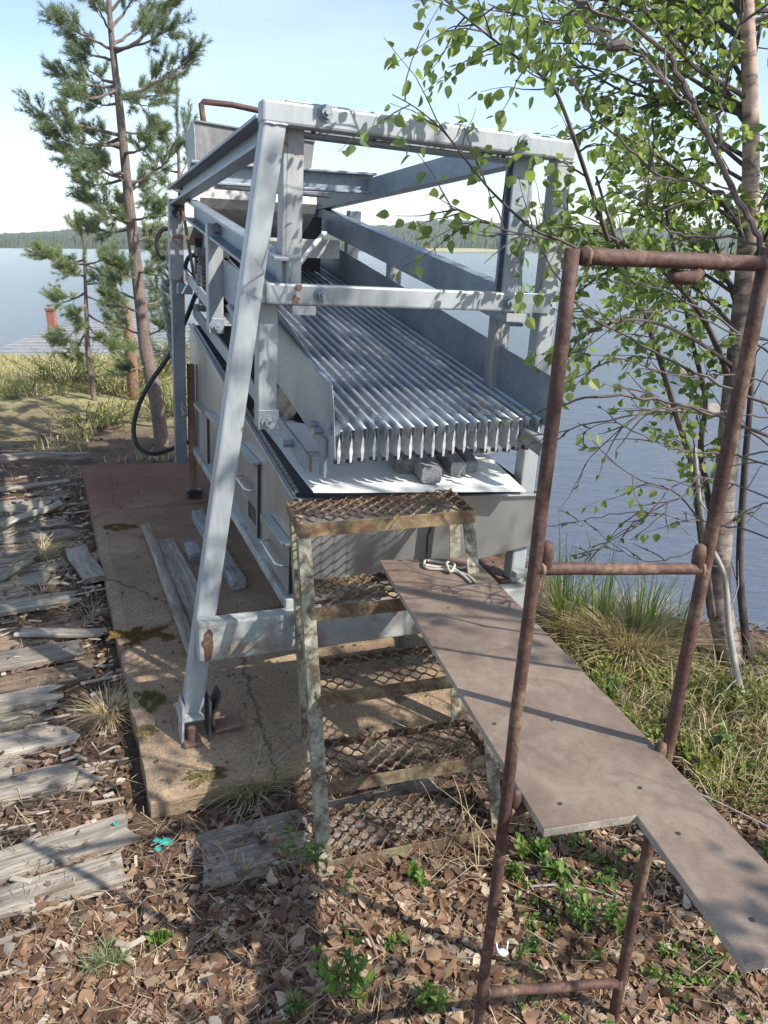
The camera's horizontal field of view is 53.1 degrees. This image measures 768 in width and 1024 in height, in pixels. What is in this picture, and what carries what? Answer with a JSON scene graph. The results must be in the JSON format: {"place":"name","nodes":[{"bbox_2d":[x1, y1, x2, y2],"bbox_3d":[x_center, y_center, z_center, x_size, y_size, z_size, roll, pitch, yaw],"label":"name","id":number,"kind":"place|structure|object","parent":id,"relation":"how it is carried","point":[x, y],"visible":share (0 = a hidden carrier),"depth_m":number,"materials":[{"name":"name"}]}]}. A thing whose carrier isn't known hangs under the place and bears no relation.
{"place":"outdoors","nodes":[
{"label":"outdoors","id":0,"kind":"place"},
{"bbox_2d":[0,219,760,253],"bbox_3d":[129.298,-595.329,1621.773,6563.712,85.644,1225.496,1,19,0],"label":"wooded hills","id":1,"kind":"structure","parent":0,"point":[70,239],"depth_m":1288.87,"materials":[{"name":"green plant"}]},
{"bbox_2d":[0,248,767,630],"bbox_3d":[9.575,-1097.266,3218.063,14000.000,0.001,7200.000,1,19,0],"label":"lake water","id":2,"kind":"structure","parent":0,"point":[22,302],"depth_m":10.66,"materials":[{"name":"blue liquid"}]},
{"bbox_2d":[0,353,767,1022],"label":"ground","id":3,"kind":"structure","parent":0,"point":[20,421],"depth_m":2.96,"materials":[{"name":"soil"}]},
{"bbox_2d":[0,755,26,777],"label":"deck board","id":4,"kind":"object","parent":3,"relation":"on","point":[8,771],"visible":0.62,"depth_m":2.61,"materials":[{"name":"grey wood"}]},
{"bbox_2d":[0,586,31,600],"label":"deck board","id":5,"kind":"object","parent":3,"relation":"on","point":[9,596],"visible":0.54,"depth_m":3.68,"materials":[{"name":"grey wood"}]},
{"bbox_2d":[0,548,43,565],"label":"deck board","id":6,"kind":"object","parent":3,"relation":"on","point":[4,561],"visible":0.66,"depth_m":4.01,"materials":[{"name":"grey wood"}]},
{"bbox_2d":[0,498,51,515],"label":"deck board","id":7,"kind":"object","parent":3,"relation":"on","point":[27,506],"visible":0.8,"depth_m":4.70,"materials":[{"name":"grey wood"}]},
{"bbox_2d":[0,570,60,589],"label":"deck board","id":8,"kind":"object","parent":3,"relation":"on","point":[43,577],"visible":0.84,"depth_m":3.79,"materials":[{"name":"grey wood"}]},
{"bbox_2d":[0,559,34,581],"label":"wood piece","id":9,"kind":"object","parent":8,"relation":"on","point":[7,573],"visible":1,"depth_m":3.81,"materials":[{"name":"grey wood"}]},
{"bbox_2d":[0,703,62,732],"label":"deck board","id":10,"kind":"object","parent":3,"relation":"on","point":[28,719],"visible":0.83,"depth_m":2.83,"materials":[{"name":"grey wood"}]},
{"bbox_2d":[0,685,63,711],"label":"deck board","id":11,"kind":"object","parent":3,"relation":"on","point":[11,701],"visible":0.89,"depth_m":2.92,"materials":[{"name":"grey wood"}]},
{"bbox_2d":[0,377,69,399],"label":"bush","id":12,"kind":"object","parent":3,"relation":"on","point":[18,392],"visible":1,"depth_m":7.64,"materials":[{"name":"green plant"}]},
{"bbox_2d":[0,478,69,491],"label":"wood piece","id":13,"kind":"object","parent":3,"relation":"on","point":[31,485],"visible":0.99,"depth_m":4.95,"materials":[{"name":"grey wood"}]},
{"bbox_2d":[0,560,70,573],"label":"deck board","id":14,"kind":"object","parent":3,"relation":"on","point":[48,567],"visible":0.51,"depth_m":3.95,"materials":[{"name":"grey wood"}]},
{"bbox_2d":[0,517,73,533],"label":"deck board","id":15,"kind":"object","parent":3,"relation":"on","point":[58,522],"visible":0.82,"depth_m":4.49,"materials":[{"name":"grey wood"}]},
{"bbox_2d":[0,500,64,528],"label":"wood piece","id":16,"kind":"object","parent":15,"relation":"on","point":[11,520],"visible":1,"depth_m":4.52,"materials":[{"name":"grey wood"}]},
{"bbox_2d":[0,725,79,758],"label":"deck board","id":17,"kind":"object","parent":3,"relation":"on","point":[59,738],"visible":0.94,"depth_m":2.71,"materials":[{"name":"grey wood"}]},
{"bbox_2d":[0,759,80,804],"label":"deck board","id":18,"kind":"object","parent":3,"relation":"on","point":[9,786],"visible":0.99,"depth_m":2.53,"materials":[{"name":"grey wood"}]},
{"bbox_2d":[0,591,82,616],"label":"deck board","id":19,"kind":"object","parent":3,"relation":"on","point":[41,602],"visible":0.99,"depth_m":3.57,"materials":[{"name":"grey wood"}]},
{"bbox_2d":[0,528,82,543],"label":"deck board","id":20,"kind":"object","parent":3,"relation":"on","point":[16,538],"visible":0.7,"depth_m":4.35,"materials":[{"name":"grey wood"}]},
{"bbox_2d":[0,640,88,672],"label":"deck board","id":21,"kind":"object","parent":3,"relation":"on","point":[46,653],"visible":0.94,"depth_m":3.21,"materials":[{"name":"grey wood"}]},
{"bbox_2d":[0,451,89,461],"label":"wood piece","id":22,"kind":"object","parent":3,"relation":"on","point":[43,455],"visible":1,"depth_m":5.45,"materials":[{"name":"grey wood"}]},
{"bbox_2d":[0,618,93,650],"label":"deck board","id":23,"kind":"object","parent":3,"relation":"on","point":[10,640],"visible":0.49,"depth_m":3.34,"materials":[{"name":"grey wood"}]},
{"bbox_2d":[14,628,110,637],"bbox_3d":[-1.404,0.528,3.358,0.391,0.026,0.077,2,18,-8],"label":"wood piece","id":24,"kind":"object","parent":23,"relation":"on","point":[64,632],"visible":1,"depth_m":3.34,"materials":[{"name":"grey wood"}]},
{"bbox_2d":[0,530,93,566],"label":"grass tuft","id":25,"kind":"object","parent":3,"relation":"on","point":[43,553],"visible":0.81,"depth_m":4.14,"materials":[{"name":"plant"}]},
{"bbox_2d":[0,659,95,693],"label":"deck board","id":26,"kind":"object","parent":3,"relation":"on","point":[81,674],"visible":0.71,"depth_m":3.09,"materials":[{"name":"grey wood"}]},
{"bbox_2d":[0,609,101,635],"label":"deck board","id":27,"kind":"object","parent":3,"relation":"on","point":[49,624],"visible":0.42,"depth_m":3.46,"materials":[{"name":"grey wood"}]},
{"bbox_2d":[0,764,107,805],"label":"deck board","id":28,"kind":"object","parent":3,"relation":"on","point":[85,776],"visible":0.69,"depth_m":2.55,"materials":[{"name":"grey wood"}]},
{"bbox_2d":[0,338,118,385],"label":"bush","id":29,"kind":"object","parent":3,"relation":"on","point":[44,370],"visible":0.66,"depth_m":8.55,"materials":[{"name":"green plant"}]},
{"bbox_2d":[0,852,129,921],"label":"deck board","id":30,"kind":"object","parent":3,"relation":"on","point":[99,880],"visible":0.88,"depth_m":2.14,"materials":[{"name":"grey wood"}]},
{"bbox_2d":[0,812,141,885],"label":"deck board","id":31,"kind":"object","parent":3,"relation":"on","point":[106,835],"visible":0.95,"depth_m":2.27,"materials":[{"name":"grey wood"}]},
{"bbox_2d":[20,206,138,400],"bbox_3d":[-2.933,-1.991,7.519,1.120,1.902,0.981,1,19,0],"label":"pine sapling","id":32,"kind":"object","parent":3,"relation":"on","point":[62,264],"visible":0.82,"depth_m":7.46,"materials":[{"name":"green plant"}]},
{"bbox_2d":[0,471,158,1023],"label":"wood chips","id":33,"kind":"object","parent":3,"relation":"on","point":[19,963],"visible":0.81,"depth_m":2.63,"materials":[{"name":"wood"}]},
{"bbox_2d":[55,593,110,626],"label":"grass tuft","id":34,"kind":"object","parent":3,"relation":"on","point":[92,616],"visible":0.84,"depth_m":3.55,"materials":[{"name":"plant"}]},
{"bbox_2d":[65,544,103,583],"bbox_3d":[-1.535,0.263,3.938,0.124,0.039,0.472,-11,24,-30],"label":"wood piece","id":35,"kind":"object","parent":3,"relation":"on","point":[85,564],"visible":0.98,"depth_m":3.90,"materials":[{"name":"grey wood"}]},
{"bbox_2d":[0,463,168,956],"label":"dry grass","id":36,"kind":"structure","parent":3,"relation":"on","point":[41,700],"depth_m":2.41,"materials":[{"name":"plant"}]},
{"bbox_2d":[28,390,149,432],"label":"bush","id":37,"kind":"object","parent":3,"relation":"on","point":[103,418],"visible":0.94,"depth_m":6.74,"materials":[{"name":"green plant"}]},
{"bbox_2d":[46,676,135,744],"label":"grass tuft","id":38,"kind":"object","parent":3,"relation":"on","point":[109,702],"visible":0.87,"depth_m":2.88,"materials":[{"name":"plant"}]},
{"bbox_2d":[0,352,186,461],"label":"field grass","id":39,"kind":"structure","parent":3,"relation":"on","point":[86,437],"depth_m":8.10,"materials":[{"name":"green plant"}]},
{"bbox_2d":[11,0,213,446],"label":"pine tree","id":40,"kind":"object","parent":3,"relation":"on","point":[96,160],"visible":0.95,"depth_m":5.28,"materials":[{"name":"green plant"}]},
{"bbox_2d":[0,308,231,356],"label":"boathouse","id":41,"kind":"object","parent":3,"relation":"on","point":[22,346],"visible":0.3,"depth_m":16.78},
{"bbox_2d":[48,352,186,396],"bbox_3d":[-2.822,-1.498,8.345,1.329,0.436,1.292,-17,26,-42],"label":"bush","id":42,"kind":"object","parent":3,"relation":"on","point":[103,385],"visible":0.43,"depth_m":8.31,"materials":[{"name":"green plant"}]},
{"bbox_2d":[123,302,139,400],"bbox_3d":[-2.649,-1.622,8.006,0.137,1.120,0.126,1,19,0],"label":"dead trunk","id":43,"kind":"object","parent":3,"relation":"on","point":[130,378],"visible":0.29,"depth_m":8.01,"materials":[{"name":"orange plant"}]},
{"bbox_2d":[95,335,189,378],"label":"bush","id":44,"kind":"object","parent":3,"relation":"on","point":[167,368],"visible":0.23,"depth_m":9.17,"materials":[{"name":"green plant"}]},
{"bbox_2d":[121,369,187,419],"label":"bush","id":45,"kind":"object","parent":3,"relation":"on","point":[168,410],"visible":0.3,"depth_m":7.10,"materials":[{"name":"green plant"}]},
{"bbox_2d":[143,928,174,953],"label":"sprig","id":46,"kind":"object","parent":3,"relation":"on","point":[162,936],"visible":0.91,"depth_m":1.98,"materials":[{"name":"green plant"}]},
{"bbox_2d":[134,73,199,362],"bbox_3d":[-1.745,-2.014,6.249,0.655,2.798,0.696,1,19,0],"label":"pine sapling","id":47,"kind":"object","parent":3,"relation":"on","point":[160,177],"visible":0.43,"depth_m":6.03,"materials":[{"name":"green plant"}]},
{"bbox_2d":[175,722,309,847],"bbox_3d":[-0.441,0.880,2.530,0.522,0.142,0.525,-11,22,-30],"label":"grass tuft","id":48,"kind":"object","parent":3,"relation":"on","point":[251,795],"visible":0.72,"depth_m":2.50,"materials":[{"name":"plant"}]},
{"bbox_2d":[82,461,482,817],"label":"concrete slab","id":49,"kind":"structure","parent":3,"relation":"on","point":[273,687],"depth_m":3.06,"materials":[{"name":"grey concrete"}]},
{"bbox_2d":[103,625,176,646],"bbox_3d":[-1.037,0.521,3.249,0.302,0.033,0.148,-7,20,-21],"label":"moss patch","id":50,"kind":"object","parent":49,"relation":"on","point":[135,635],"visible":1,"depth_m":3.25,"materials":[{"name":"green plant"}]},
{"bbox_2d":[127,686,166,712],"bbox_3d":[-0.878,0.692,2.860,0.138,0.026,0.168,1,19,0],"label":"moss patch","id":51,"kind":"object","parent":49,"relation":"on","point":[158,700],"visible":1,"depth_m":2.85,"materials":[{"name":"green plant"}]},
{"bbox_2d":[141,523,190,655],"bbox_3d":[-1.038,0.326,3.667,0.059,0.055,1.324,-5,24,-24],"label":"plank","id":52,"kind":"object","parent":49,"relation":"on","point":[176,608],"visible":0.92,"depth_m":3.57,"materials":[{"name":"grey wood"}]},
{"bbox_2d":[158,538,197,625],"bbox_3d":[-0.956,0.344,3.675,0.128,0.036,1.026,-5,24,-25],"label":"plank","id":53,"kind":"object","parent":49,"relation":"on","point":[184,579],"visible":0.48,"depth_m":3.73,"materials":[{"name":"grey wood"}]},
{"bbox_2d":[184,541,201,562],"bbox_3d":[-0.984,0.207,3.974,0.075,0.067,0.150,-7,25,-28],"label":"squared timber","id":54,"kind":"object","parent":49,"relation":"on","point":[192,550],"visible":0.88,"depth_m":3.94,"materials":[{"name":"grey wood"}]},
{"bbox_2d":[182,766,228,787],"bbox_3d":[-0.581,0.860,2.507,0.151,0.024,0.083,-7,20,-21],"label":"moss patch","id":55,"kind":"object","parent":49,"relation":"on","point":[212,774],"visible":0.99,"depth_m":2.51,"materials":[{"name":"green plant"}]},
{"bbox_2d":[192,509,245,589],"bbox_3d":[-0.884,0.180,4.052,0.077,0.067,0.895,-5,24,-25],"label":"squared timber","id":56,"kind":"object","parent":49,"relation":"on","point":[234,576],"visible":0.45,"depth_m":3.79,"materials":[{"name":"grey wood"}]},
{"bbox_2d":[131,98,574,747],"bbox_3d":[-0.479,-0.617,3.802,1.461,2.774,2.948,-6,20,-19],"label":"grading machine","id":57,"kind":"object","parent":49,"relation":"on","point":[337,350],"visible":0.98,"depth_m":2.79,"materials":[{"name":"paint"}]},
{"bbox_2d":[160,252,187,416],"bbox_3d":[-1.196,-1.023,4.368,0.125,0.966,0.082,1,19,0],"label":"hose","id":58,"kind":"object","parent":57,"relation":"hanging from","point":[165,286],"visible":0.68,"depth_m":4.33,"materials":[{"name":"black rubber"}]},
{"bbox_2d":[265,422,525,492],"bbox_3d":[0.023,-0.244,3.096,0.888,0.117,0.982,-6,20,-18],"label":"cover sheet","id":59,"kind":"object","parent":57,"relation":"on","point":[379,475],"visible":0.35,"depth_m":2.79,"materials":[{"name":"grey metal"}]},
{"bbox_2d":[388,449,413,472],"bbox_3d":[0.034,-0.253,3.026,0.077,0.063,0.481,-1,20,-12],"label":"timber offcut","id":60,"kind":"object","parent":59,"relation":"on","point":[403,465],"visible":0.21,"depth_m":2.81,"materials":[{"name":"grey wood"}]},
{"bbox_2d":[411,449,441,482],"bbox_3d":[0.113,-0.216,2.942,0.077,0.067,0.518,-1,21,-14],"label":"timber offcut","id":61,"kind":"object","parent":59,"relation":"on","point":[426,469],"visible":0.42,"depth_m":2.72,"materials":[{"name":"grey wood"}]},
{"bbox_2d":[434,448,465,475],"bbox_3d":[0.226,-0.245,3.066,0.060,0.064,0.492,-1,20,-12],"label":"timber offcut","id":62,"kind":"object","parent":59,"relation":"on","point":[454,465],"visible":0.37,"depth_m":2.86,"materials":[{"name":"grey wood"}]},
{"bbox_2d":[454,446,477,472],"bbox_3d":[0.298,-0.240,3.089,0.060,0.064,0.400,0,20,-12],"label":"timber offcut","id":63,"kind":"object","parent":59,"relation":"on","point":[470,460],"visible":0.32,"depth_m":2.92,"materials":[{"name":"grey wood"}]},
{"bbox_2d":[518,424,542,456],"bbox_3d":[0.516,-0.277,2.761,0.051,0.059,0.232,-6,35,-28],"label":"timber offcut","id":64,"kind":"object","parent":57,"relation":"on","point":[529,430],"visible":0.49,"depth_m":2.71,"materials":[{"name":"grey wood"}]},
{"bbox_2d":[284,987,310,1017],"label":"sprig","id":65,"kind":"object","parent":3,"relation":"on","point":[301,1004],"visible":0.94,"depth_m":1.78,"materials":[{"name":"green plant"}]},
{"bbox_2d":[186,777,438,859],"bbox_3d":[-0.208,0.973,2.443,0.842,0.041,0.107,-7,20,-19],"label":"deck board","id":66,"kind":"object","parent":3,"relation":"on","point":[205,837],"visible":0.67,"depth_m":2.39,"materials":[{"name":"grey wood"}]},
{"bbox_2d":[275,826,380,966],"bbox_3d":[-0.104,1.002,2.000,0.135,0.243,0.457,-16,25,-39],"label":"willow shoot","id":67,"kind":"object","parent":3,"relation":"on","point":[309,853],"visible":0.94,"depth_m":2.06,"materials":[{"name":"green plant"}]},
{"bbox_2d":[202,796,457,887],"bbox_3d":[-0.154,1.004,2.354,0.809,0.044,0.134,-7,20,-19],"label":"deck board","id":68,"kind":"object","parent":3,"relation":"on","point":[248,851],"visible":0.57,"depth_m":2.32,"materials":[{"name":"grey wood"}]},
{"bbox_2d":[309,933,374,1010],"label":"sprig","id":69,"kind":"object","parent":3,"relation":"on","point":[356,980],"visible":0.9,"depth_m":1.80,"materials":[{"name":"green plant"}]},
{"bbox_2d":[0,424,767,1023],"bbox_3d":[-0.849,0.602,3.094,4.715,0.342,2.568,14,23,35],"label":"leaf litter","id":70,"kind":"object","parent":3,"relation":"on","point":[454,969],"visible":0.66,"depth_m":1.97,"materials":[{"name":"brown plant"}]},
{"bbox_2d":[71,930,139,982],"bbox_3d":[-0.696,1.097,1.923,0.169,0.103,0.154,-7,20,-21],"label":"pine spray","id":71,"kind":"object","parent":70,"relation":"on","point":[104,955],"visible":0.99,"depth_m":1.91,"materials":[{"name":"green plant"}]},
{"bbox_2d":[510,759,767,1023],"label":"creeping greens","id":72,"kind":"object","parent":70,"relation":"on","point":[662,951],"visible":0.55,"depth_m":1.98,"materials":[{"name":"green plant"}]},
{"bbox_2d":[286,488,500,875],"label":"steel steps","id":73,"kind":"structure","parent":3,"relation":"on","point":[313,700],"depth_m":2.38,"materials":[{"name":"brown paint"}]},
{"bbox_2d":[379,558,767,971],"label":"ramp board","id":74,"kind":"object","parent":73,"relation":"on","point":[590,757],"visible":0.93,"depth_m":1.51,"materials":[{"name":"wood"}]},
{"bbox_2d":[423,527,476,583],"bbox_3d":[0.196,0.119,2.485,0.118,0.140,0.325,-12,23,-33],"label":"tie rope","id":75,"kind":"object","parent":74,"relation":"on","point":[452,566],"visible":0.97,"depth_m":2.49,"materials":[{"name":"fabric"}]},
{"bbox_2d":[385,929,408,951],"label":"sprig","id":76,"kind":"object","parent":3,"relation":"on","point":[399,941],"visible":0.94,"depth_m":1.96,"materials":[{"name":"green plant"}]},
{"bbox_2d":[407,857,429,886],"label":"sprig","id":77,"kind":"object","parent":3,"relation":"on","point":[414,872],"visible":1,"depth_m":2.16,"materials":[{"name":"green plant"}]},
{"bbox_2d":[411,977,454,1012],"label":"sprig","id":78,"kind":"object","parent":3,"relation":"on","point":[427,995],"visible":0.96,"depth_m":1.78,"materials":[{"name":"green plant"}]},
{"bbox_2d":[384,695,576,905],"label":"dry stalks","id":79,"kind":"object","parent":3,"relation":"on","point":[463,790],"visible":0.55,"depth_m":2.33,"materials":[{"name":"plant"}]},
{"bbox_2d":[504,861,523,878],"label":"sprig","id":80,"kind":"object","parent":3,"relation":"on","point":[518,870],"visible":0.9,"depth_m":2.21,"materials":[{"name":"green plant"}]},
{"bbox_2d":[518,933,541,954],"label":"sprig","id":81,"kind":"object","parent":3,"relation":"on","point":[528,948],"visible":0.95,"depth_m":1.98,"materials":[{"name":"green plant"}]},
{"bbox_2d":[514,832,548,860],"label":"sprig","id":82,"kind":"object","parent":3,"relation":"on","point":[538,847],"visible":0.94,"depth_m":2.26,"materials":[{"name":"green plant"}]},
{"bbox_2d":[342,0,767,671],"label":"birch tree","id":83,"kind":"object","parent":3,"relation":"on","point":[706,18],"visible":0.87,"depth_m":2.73,"materials":[{"name":"green plant"}]},
{"bbox_2d":[540,853,570,879],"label":"sprig","id":84,"kind":"object","parent":3,"relation":"on","point":[550,872],"visible":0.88,"depth_m":2.18,"materials":[{"name":"green plant"}]},
{"bbox_2d":[527,507,623,632],"bbox_3d":[0.822,0.303,3.556,0.549,0.576,0.458,13,22,32],"label":"sedge clump","id":85,"kind":"object","parent":3,"relation":"on","point":[558,596],"visible":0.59,"depth_m":3.55,"materials":[{"name":"green plant"}]},
{"bbox_2d":[555,860,613,932],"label":"sprig","id":86,"kind":"object","parent":3,"relation":"on","point":[580,912],"visible":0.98,"depth_m":2.05,"materials":[{"name":"green plant"}]},
{"bbox_2d":[536,576,658,665],"bbox_3d":[0.901,0.477,3.551,0.691,0.264,0.765,1,19,0],"label":"grass tuft","id":87,"kind":"object","parent":3,"relation":"on","point":[568,630],"visible":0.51,"depth_m":3.49,"materials":[{"name":"plant"}]},
{"bbox_2d":[592,668,626,699],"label":"sprig","id":88,"kind":"object","parent":3,"relation":"on","point":[609,686],"visible":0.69,"depth_m":3.06,"materials":[{"name":"green plant"}]},
{"bbox_2d":[555,527,667,640],"bbox_3d":[1.013,0.358,3.514,0.467,0.539,0.431,1,19,0],"label":"sedge clump","id":89,"kind":"object","parent":3,"relation":"on","point":[602,600],"visible":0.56,"depth_m":3.49,"materials":[{"name":"green plant"}]},
{"bbox_2d":[456,0,767,581],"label":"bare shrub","id":90,"kind":"object","parent":3,"relation":"on","point":[612,45],"visible":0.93,"depth_m":1.53,"materials":[{"name":"brown plant"}]},
{"bbox_2d":[473,245,767,1023],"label":"pipe ladder","id":91,"kind":"object","parent":3,"relation":"on","point":[540,565],"visible":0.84,"depth_m":1.30,"materials":[{"name":"brown metal"}]},
{"bbox_2d":[601,881,647,934],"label":"sprig","id":92,"kind":"object","parent":3,"relation":"on","point":[611,913],"visible":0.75,"depth_m":2.02,"materials":[{"name":"green plant"}]},
{"bbox_2d":[536,577,736,692],"bbox_3d":[1.114,0.515,3.442,1.007,0.321,0.973,1,19,0],"label":"grass tuft","id":93,"kind":"object","parent":3,"relation":"on","point":[651,641],"visible":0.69,"depth_m":3.41,"materials":[{"name":"plant"}]},
{"bbox_2d":[603,548,689,645],"bbox_3d":[1.192,0.413,3.453,0.442,0.500,0.433,1,19,0],"label":"sedge clump","id":94,"kind":"object","parent":3,"relation":"on","point":[652,605],"visible":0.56,"depth_m":3.50,"materials":[{"name":"green plant"}]},
{"bbox_2d":[542,618,767,832],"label":"grass","id":95,"kind":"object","parent":3,"relation":"on","point":[731,770],"visible":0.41,"depth_m":2.88,"materials":[{"name":"green plant"}]},
{"bbox_2d":[641,961,672,985],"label":"sprig","id":96,"kind":"object","parent":3,"relation":"on","point":[652,972],"visible":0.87,"depth_m":1.90,"materials":[{"name":"green plant"}]},
{"bbox_2d":[546,615,767,794],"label":"bank herbs","id":97,"kind":"object","parent":3,"relation":"on","point":[686,751],"visible":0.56,"depth_m":3.06,"materials":[{"name":"green plant"}]},
{"bbox_2d":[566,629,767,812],"bbox_3d":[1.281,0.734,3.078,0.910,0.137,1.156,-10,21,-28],"label":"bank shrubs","id":98,"kind":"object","parent":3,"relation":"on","point":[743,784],"visible":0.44,"depth_m":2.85,"materials":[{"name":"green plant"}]},
{"bbox_2d":[633,577,707,655],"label":"sedge clump","id":99,"kind":"object","parent":3,"relation":"on","point":[684,617],"visible":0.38,"depth_m":3.43,"materials":[{"name":"green plant"}]},
{"bbox_2d":[680,447,748,705],"bbox_3d":[1.389,0.420,3.047,0.481,1.360,0.564,1,19,0],"label":"sapling stem","id":100,"kind":"object","parent":3,"relation":"on","point":[734,667],"visible":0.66,"depth_m":3.05,"materials":[{"name":"white plant"}]},
{"bbox_2d":[705,720,735,757],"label":"sprig","id":101,"kind":"object","parent":3,"relation":"on","point":[720,735],"visible":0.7,"depth_m":2.73,"materials":[{"name":"green plant"}]},
{"bbox_2d":[708,227,767,661],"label":"sapling stem","id":102,"kind":"object","parent":3,"relation":"on","point":[743,616],"visible":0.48,"depth_m":3.29,"materials":[{"name":"brown plant"}]},
{"bbox_2d":[738,757,767,781],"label":"sprig","id":103,"kind":"object","parent":3,"relation":"on","point":[741,772],"visible":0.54,"depth_m":2.61,"materials":[{"name":"green plant"}]},
{"bbox_2d":[0,0,767,233],"label":"sky","id":104,"kind":"structure","parent":0,"point":[335,53],"materials":[{"name":"white"}]},
{"bbox_2d":[426,248,531,252],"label":"shore field","id":105,"kind":"structure","parent":0,"point":[464,250],"depth_m":1037.10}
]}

